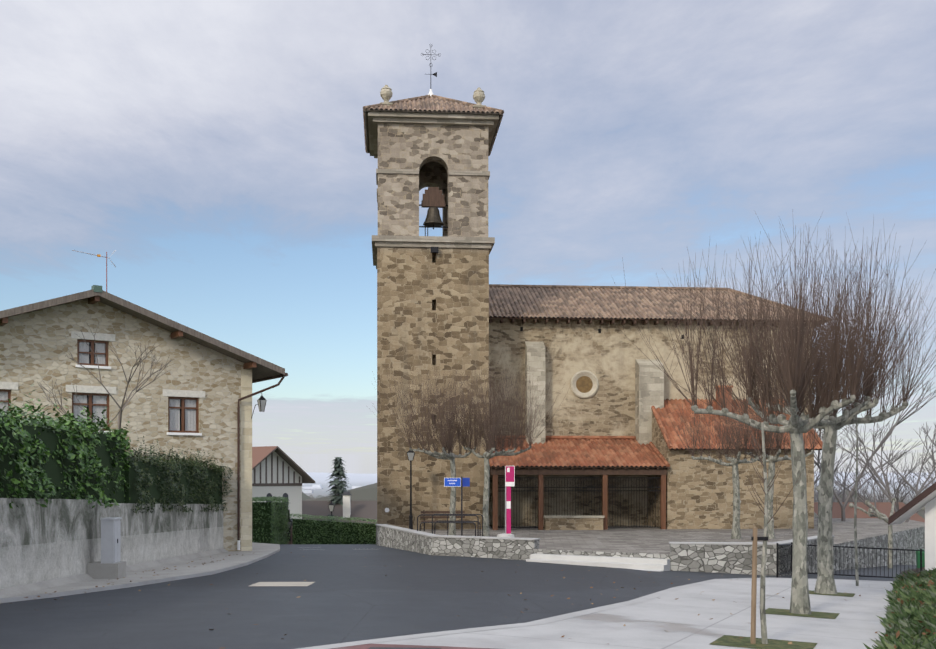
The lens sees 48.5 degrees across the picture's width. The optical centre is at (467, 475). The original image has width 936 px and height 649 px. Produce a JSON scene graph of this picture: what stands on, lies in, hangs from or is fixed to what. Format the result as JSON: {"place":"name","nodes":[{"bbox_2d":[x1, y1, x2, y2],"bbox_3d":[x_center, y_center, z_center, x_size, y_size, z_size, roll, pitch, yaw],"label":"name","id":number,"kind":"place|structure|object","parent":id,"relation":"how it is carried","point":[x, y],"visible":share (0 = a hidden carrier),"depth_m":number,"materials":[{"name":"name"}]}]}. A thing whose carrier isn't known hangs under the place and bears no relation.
{"place":"outdoors","nodes":[
{"label":"outdoors","id":0,"kind":"place"},
{"bbox_2d":[0,331,251,550],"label":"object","id":1,"kind":"structure","parent":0,"point":[183,412],"depth_m":36.93,"materials":[{"name":"beige stone"}]},
{"bbox_2d":[0,542,279,602],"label":"sidewalk","id":2,"kind":"structure","parent":0,"point":[233,560],"depth_m":25.93,"materials":[{"name":"concrete"}]},
{"bbox_2d":[87,517,125,578],"bbox_3d":[-8.402,1.778,24.201,0.710,1.590,0.600,0,0,-1],"label":"electric cabinet","id":3,"kind":"object","parent":2,"relation":"on","point":[110,565],"visible":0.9,"depth_m":23.97,"materials":[{"name":"concrete"}]},
{"bbox_2d":[252,446,314,518],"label":"white house","id":4,"kind":"structure","parent":0,"point":[277,471],"depth_m":75.06,"materials":[{"name":"white paint"}]},
{"bbox_2d":[407,447,414,528],"bbox_3d":[-2.534,0.592,46.154,0.364,3.790,0.364,0,0,-1],"label":"street lamp","id":5,"kind":"object","parent":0,"point":[410,454],"depth_m":46.11,"materials":[{"name":"black metal"}]},
{"bbox_2d":[377,247,488,529],"bbox_3d":[-1.804,-3.258,50.509,5.497,14.490,5.497,0,0,-1],"label":"bell tower shaft","id":6,"kind":"object","parent":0,"point":[435,306],"visible":0.65,"depth_m":47.92,"materials":[{"name":"beige stone"}]},
{"bbox_2d":[378,123,487,236],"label":"belfry wall","id":7,"kind":"structure","parent":6,"relation":"on","point":[433,154],"depth_m":48.01,"materials":[{"name":"beige stone"}]},
{"bbox_2d":[376,169,489,202],"bbox_3d":[-1.804,-13.973,50.509,5.603,0.200,5.604,0,0,-1],"label":"stone cornice band","id":8,"kind":"object","parent":7,"relation":"attached to","point":[414,171],"visible":0.31,"depth_m":47.96,"materials":[{"name":"grey stone"}]},
{"bbox_2d":[363,89,503,155],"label":"tower roof","id":9,"kind":"structure","parent":7,"relation":"on","point":[430,102],"depth_m":48.27,"materials":[{"name":"brown tile"}]},
{"bbox_2d":[421,44,439,88],"bbox_3d":[-1.804,-19.845,50.509,0.995,2.224,0.044,0,0,-6],"label":"weather vane cross","id":10,"kind":"object","parent":9,"relation":"on","point":[434,74],"visible":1,"depth_m":50.50,"materials":[{"name":"grey metal"}]},
{"bbox_2d":[380,85,485,111],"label":"stone finials","id":11,"kind":"object","parent":9,"relation":"on","point":[386,93],"visible":0.29,"depth_m":48.16,"materials":[{"name":"beige stone"}]},
{"bbox_2d":[419,187,447,235],"bbox_3d":[-1.610,-12.183,48.363,1.097,2.420,0.978,0,0,-46],"label":"church bell","id":12,"kind":"object","parent":7,"relation":"in","point":[432,201],"visible":1,"depth_m":48.25,"materials":[{"name":"brown metal"}]},
{"bbox_2d":[421,510,464,530],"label":"bench","id":13,"kind":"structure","parent":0,"point":[424,512],"depth_m":47.09,"materials":[{"name":"brown wood"}]},
{"bbox_2d":[0,544,915,648],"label":"road asphalt","id":14,"kind":"structure","parent":0,"point":[347,596],"depth_m":19.57,"materials":[{"name":"grey asphalt"}]},
{"bbox_2d":[252,496,289,543],"bbox_3d":[-9.857,2.559,50.917,1.682,3.176,4.631,0,0,-1],"label":"tall hedge","id":15,"kind":"object","parent":14,"relation":"on","point":[269,523],"visible":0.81,"depth_m":48.74,"materials":[{"name":"green plant"}]},
{"bbox_2d":[250,582,313,585],"bbox_3d":[-4.170,2.440,23.399,1.300,0.036,1.300,0,0,-1],"label":"road marking","id":16,"kind":"object","parent":14,"relation":"on","point":[283,584],"visible":1,"depth_m":23.25,"materials":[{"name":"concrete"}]},
{"bbox_2d":[287,526,291,543],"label":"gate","id":17,"kind":"structure","parent":14,"relation":"on","point":[289,542],"depth_m":54.44,"materials":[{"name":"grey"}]},
{"bbox_2d":[287,510,292,540],"bbox_3d":[-9.178,2.548,53.295,0.364,1.600,0.364,0,0,-1],"label":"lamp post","id":18,"kind":"object","parent":14,"relation":"on","point":[290,521],"visible":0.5,"depth_m":53.22,"materials":[{"name":"black metal"}]},
{"bbox_2d":[328,500,334,520],"bbox_3d":[-7.836,3.252,59.707,0.364,3.690,0.364,0,0,-1],"label":"lamp post","id":19,"kind":"object","parent":14,"relation":"on","point":[331,505],"visible":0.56,"depth_m":59.59,"materials":[{"name":"black metal"}]},
{"bbox_2d":[290,513,376,543],"bbox_3d":[-7.368,3.884,57.850,5.661,3.640,1.374,0,0,-13],"label":"long hedge","id":20,"kind":"object","parent":14,"relation":"on","point":[312,531],"visible":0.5,"depth_m":57.34,"materials":[{"name":"green plant"}]},
{"bbox_2d":[24,552,884,648],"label":"fallen leaves","id":21,"kind":"object","parent":14,"relation":"on","point":[386,575],"visible":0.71,"depth_m":21.45,"materials":[{"name":"brown plant"}]},
{"bbox_2d":[526,554,670,571],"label":"plaza steps","id":22,"kind":"structure","parent":14,"relation":"on","point":[652,564],"depth_m":33.32,"materials":[{"name":"white stone"}]},
{"bbox_2d":[849,498,924,567],"bbox_3d":[16.957,2.424,42.412,3.058,3.025,1.336,0,0,-14],"label":"pollard tree","id":23,"kind":"object","parent":14,"relation":"on","point":[880,515],"visible":0.79,"depth_m":41.90,"materials":[{"name":"grey plant"}]},
{"bbox_2d":[916,549,924,567],"bbox_3d":[15.092,2.947,34.412,0.514,0.980,0.540,0,0,-1],"label":"litter bin","id":24,"kind":"object","parent":14,"relation":"on","point":[918,559],"visible":0.25,"depth_m":34.30,"materials":[{"name":"green"}]},
{"bbox_2d":[0,0,935,473],"label":"sky","id":25,"kind":"structure","parent":0,"point":[217,147],"materials":[{"name":"blue"}]},
{"bbox_2d":[375,524,834,575],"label":"plaza parapet walls","id":26,"kind":"structure","parent":0,"point":[725,557],"depth_m":35.23,"materials":[{"name":"grey stone"}]},
{"bbox_2d":[330,578,893,648],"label":"pavement","id":27,"kind":"structure","parent":0,"point":[669,621],"depth_m":15.98,"materials":[{"name":"concrete"}]},
{"bbox_2d":[368,647,440,648],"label":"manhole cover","id":28,"kind":"object","parent":27,"relation":"on","point":[399,648],"visible":1,"depth_m":12.09,"materials":[{"name":"metal"}]},
{"bbox_2d":[297,578,892,648],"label":"kerb","id":29,"kind":"structure","parent":27,"relation":"on","point":[598,609],"depth_m":15.40,"materials":[{"name":"grey concrete"}]},
{"bbox_2d":[710,635,816,648],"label":"tree pit","id":30,"kind":"object","parent":27,"relation":"on","point":[731,640],"visible":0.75,"depth_m":13.83,"materials":[{"name":"green plant"}]},
{"bbox_2d":[742,417,804,643],"bbox_3d":[3.943,0.755,13.745,0.528,3.079,0.898,0,0,-23],"label":"tree sapling","id":31,"kind":"object","parent":30,"relation":"in","point":[755,538],"visible":1,"depth_m":13.81,"materials":[{"name":"brown plant"}]},
{"bbox_2d":[604,210,935,613],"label":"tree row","id":32,"kind":"object","parent":27,"relation":"on","point":[795,426],"visible":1,"depth_m":18.50,"materials":[{"name":"brown plant"}]},
{"bbox_2d":[765,608,839,618],"bbox_3d":[5.944,2.462,18.589,1.250,0.092,1.250,0,0,23],"label":"tree pit","id":33,"kind":"object","parent":27,"relation":"on","point":[827,615],"visible":0.8,"depth_m":18.47,"materials":[{"name":"green plant"}]},
{"bbox_2d":[686,266,935,593],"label":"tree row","id":34,"kind":"object","parent":27,"relation":"on","point":[825,582],"visible":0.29,"depth_m":23.91,"materials":[{"name":"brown plant"}]},
{"bbox_2d":[809,590,854,596],"bbox_3d":[8.265,2.721,24.040,1.250,0.092,1.250,0,0,23],"label":"tree pit","id":35,"kind":"object","parent":27,"relation":"on","point":[841,594],"visible":0.4,"depth_m":23.80,"materials":[{"name":"green plant"}]},
{"bbox_2d":[776,542,924,578],"bbox_3d":[18.144,2.926,31.425,17.737,1.804,1.725,0,0,4],"label":"railing","id":36,"kind":"object","parent":27,"relation":"on","point":[781,559],"visible":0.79,"depth_m":32.31,"materials":[{"name":"black metal"}]},
{"bbox_2d":[841,416,867,585],"bbox_3d":[10.203,0.613,27.468,1.009,4.603,0.508,0,0,-31],"label":"young tree","id":37,"kind":"object","parent":27,"relation":"on","point":[855,533],"visible":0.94,"depth_m":27.45,"materials":[{"name":"grey plant"}]},
{"bbox_2d":[302,472,935,500],"bbox_3d":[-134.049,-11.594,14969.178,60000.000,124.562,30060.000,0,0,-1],"label":"terrain ground","id":38,"kind":"structure","parent":0,"point":[355,479],"depth_m":8512.85,"materials":[{"name":"grey"}]},
{"bbox_2d":[0,498,227,603],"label":"garden wall","id":39,"kind":"structure","parent":38,"relation":"on","point":[55,542],"depth_m":23.51,"materials":[{"name":"concrete"}]},
{"bbox_2d":[0,299,243,550],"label":"house walls","id":40,"kind":"structure","parent":38,"relation":"on","point":[34,345],"depth_m":36.04,"materials":[{"name":"beige stone"}]},
{"bbox_2d":[0,285,284,379],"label":"house roof","id":41,"kind":"structure","parent":40,"relation":"on","point":[260,367],"depth_m":35.78,"materials":[{"name":"brown tile"}]},
{"bbox_2d":[72,250,287,549],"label":"house fittings","id":42,"kind":"object","parent":40,"relation":"attached to","point":[261,401],"visible":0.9,"depth_m":37.99,"materials":[{"name":"brown"}]},
{"bbox_2d":[326,457,349,505],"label":"conifer tree","id":43,"kind":"object","parent":38,"relation":"on","point":[338,489],"visible":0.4,"depth_m":84.29,"materials":[{"name":"green plant"}]},
{"bbox_2d":[302,491,376,523],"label":"hillside","id":44,"kind":"structure","parent":38,"relation":"on","point":[358,509],"depth_m":82.75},
{"bbox_2d":[302,484,849,492],"bbox_3d":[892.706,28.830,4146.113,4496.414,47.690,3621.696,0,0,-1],"label":"plain buildings","id":45,"kind":"structure","parent":38,"relation":"on","point":[314,487],"depth_m":3880.16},
{"bbox_2d":[302,483,924,518],"bbox_3d":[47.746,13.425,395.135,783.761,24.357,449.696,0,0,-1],"label":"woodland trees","id":46,"kind":"object","parent":38,"relation":"on","point":[366,493],"depth_m":174.00,"materials":[{"name":"plant"}]},
{"bbox_2d":[814,502,924,522],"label":"building","id":47,"kind":"structure","parent":38,"relation":"on","point":[884,508],"depth_m":62.01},
{"bbox_2d":[814,378,935,521],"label":"bare trees","id":48,"kind":"object","parent":38,"relation":"on","point":[884,495],"visible":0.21,"depth_m":59.10,"materials":[{"name":"grey plant"}]},
{"bbox_2d":[888,482,935,570],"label":"white building","id":49,"kind":"structure","parent":38,"relation":"on","point":[926,498],"depth_m":27.75,"materials":[{"name":"grey paint"}]},
{"bbox_2d":[418,517,924,570],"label":"plaza platform","id":50,"kind":"structure","parent":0,"point":[651,542],"depth_m":43.03,"materials":[{"name":"stone"}]},
{"bbox_2d":[368,111,498,511],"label":"church tower cornices","id":51,"kind":"object","parent":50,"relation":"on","point":[433,243],"visible":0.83,"depth_m":47.76,"materials":[{"name":"grey stone"}]},
{"bbox_2d":[372,352,516,535],"bbox_3d":[-0.949,-1.231,42.033,6.175,7.644,4.935,0,0,-1],"label":"plaza tree","id":52,"kind":"object","parent":50,"relation":"on","point":[447,446],"visible":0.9,"depth_m":41.94,"materials":[{"name":"brown plant"}]},
{"bbox_2d":[417,514,482,535],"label":"hand rails","id":53,"kind":"object","parent":50,"relation":"on","point":[447,521],"visible":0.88,"depth_m":40.43,"materials":[{"name":"brown metal"}]},
{"bbox_2d":[444,476,469,535],"bbox_3d":[-0.348,1.262,40.185,1.130,2.450,0.354,0,0,-28],"label":"street sign","id":54,"kind":"object","parent":50,"relation":"on","point":[461,482],"visible":0.98,"depth_m":40.06,"materials":[{"name":"blue metal"}]},
{"bbox_2d":[433,350,573,536],"bbox_3d":[1.172,-1.261,41.732,6.154,7.704,5.191,0,0,39],"label":"plaza tree","id":55,"kind":"object","parent":50,"relation":"on","point":[488,454],"visible":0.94,"depth_m":41.96,"materials":[{"name":"brown plant"}]},
{"bbox_2d":[497,466,514,536],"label":"pillar","id":56,"kind":"structure","parent":50,"relation":"on","point":[509,476],"depth_m":41.97,"materials":[{"name":"metal"}]},
{"bbox_2d":[543,515,603,529],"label":"stone wall","id":57,"kind":"structure","parent":50,"relation":"on","point":[573,522],"depth_m":47.43,"materials":[{"name":"beige stone"}]},
{"bbox_2d":[490,467,669,529],"bbox_3d":[5.156,1.047,47.799,8.260,2.880,0.410,0,0,-5],"label":"porch timber frame","id":58,"kind":"object","parent":50,"relation":"on","point":[540,472],"visible":0.92,"depth_m":47.78,"materials":[{"name":"brown wood"}]},
{"bbox_2d":[489,435,669,467],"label":"porch roof","id":59,"kind":"structure","parent":58,"relation":"on","point":[591,452],"depth_m":49.16,"materials":[{"name":"orange tile"}]},
{"bbox_2d":[498,477,660,527],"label":"church porch grilles","id":60,"kind":"object","parent":58,"relation":"in","point":[599,487],"visible":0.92,"depth_m":47.92,"materials":[{"name":"black metal"}]},
{"bbox_2d":[489,313,811,525],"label":"church nave walls","id":61,"kind":"structure","parent":50,"relation":"on","point":[606,353],"depth_m":51.56,"materials":[{"name":"beige stone"}]},
{"bbox_2d":[570,370,598,398],"bbox_3d":[5.769,-4.513,51.466,1.400,1.400,0.126,0,0,-5],"label":"round window","id":62,"kind":"structure","parent":61,"relation":"attached to","point":[584,384],"depth_m":51.48,"materials":[{"name":"stone"}]},
{"bbox_2d":[525,341,663,468],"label":"buttresses","id":63,"kind":"structure","parent":61,"relation":"attached to","point":[649,384],"depth_m":50.95,"materials":[{"name":"beige stone"}]},
{"bbox_2d":[489,284,829,325],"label":"church roof","id":64,"kind":"structure","parent":61,"relation":"on","point":[568,302],"depth_m":53.63,"materials":[{"name":"brown tile"}]},
{"bbox_2d":[667,391,788,538],"bbox_3d":[10.229,-0.603,40.893,4.387,6.387,4.576,0,0,33],"label":"plaza tree","id":65,"kind":"object","parent":50,"relation":"on","point":[735,461],"visible":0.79,"depth_m":40.74,"materials":[{"name":"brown plant"}]},
{"bbox_2d":[648,412,813,528],"bbox_3d":[12.585,0.147,50.266,7.234,7.680,4.080,0,0,-1],"label":"church annex","id":66,"kind":"object","parent":50,"relation":"on","point":[699,494],"visible":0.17,"depth_m":48.42,"materials":[{"name":"stone"}]},
{"bbox_2d":[651,385,822,449],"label":"tiled roof","id":67,"kind":"structure","parent":66,"relation":"on","point":[670,434],"depth_m":49.75,"materials":[{"name":"orange tile"}]},
{"bbox_2d":[716,381,823,538],"bbox_3d":[12.327,-0.655,41.219,4.382,6.493,4.049,0,0,-26],"label":"plaza tree","id":68,"kind":"object","parent":50,"relation":"on","point":[772,460],"visible":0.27,"depth_m":40.97,"materials":[{"name":"grey plant"}]},
{"bbox_2d":[901,567,924,573],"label":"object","id":69,"kind":"structure","parent":0,"point":[916,570],"depth_m":33.38,"materials":[{"name":"stone"}]},
{"bbox_2d":[863,567,935,648],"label":"planting bank plants","id":70,"kind":"object","parent":69,"relation":"on","point":[909,622],"visible":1,"depth_m":14.76,"materials":[{"name":"green plant"}]},
{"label":"garden ground","id":71,"kind":"structure","parent":0,"visible":0},
{"bbox_2d":[0,384,134,508],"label":"laurel hedge","id":72,"kind":"object","parent":71,"relation":"on","point":[45,458],"visible":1,"depth_m":22.78,"materials":[{"name":"green plant"}]},
{"bbox_2d":[37,323,172,432],"bbox_3d":[-10.179,-1.680,29.459,3.860,4.955,4.143,0,0,-1],"label":"bare tree","id":73,"kind":"object","parent":71,"relation":"on","point":[122,407],"visible":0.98,"depth_m":29.20,"materials":[{"name":"brown plant"}]},
{"bbox_2d":[125,436,232,513],"bbox_3d":[-9.286,0.124,32.440,1.684,2.416,10.901,0,0,-1],"label":"ivy hedge","id":74,"kind":"object","parent":71,"relation":"on","point":[152,479],"visible":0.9,"depth_m":31.03,"materials":[{"name":"green plant"}]}
]}

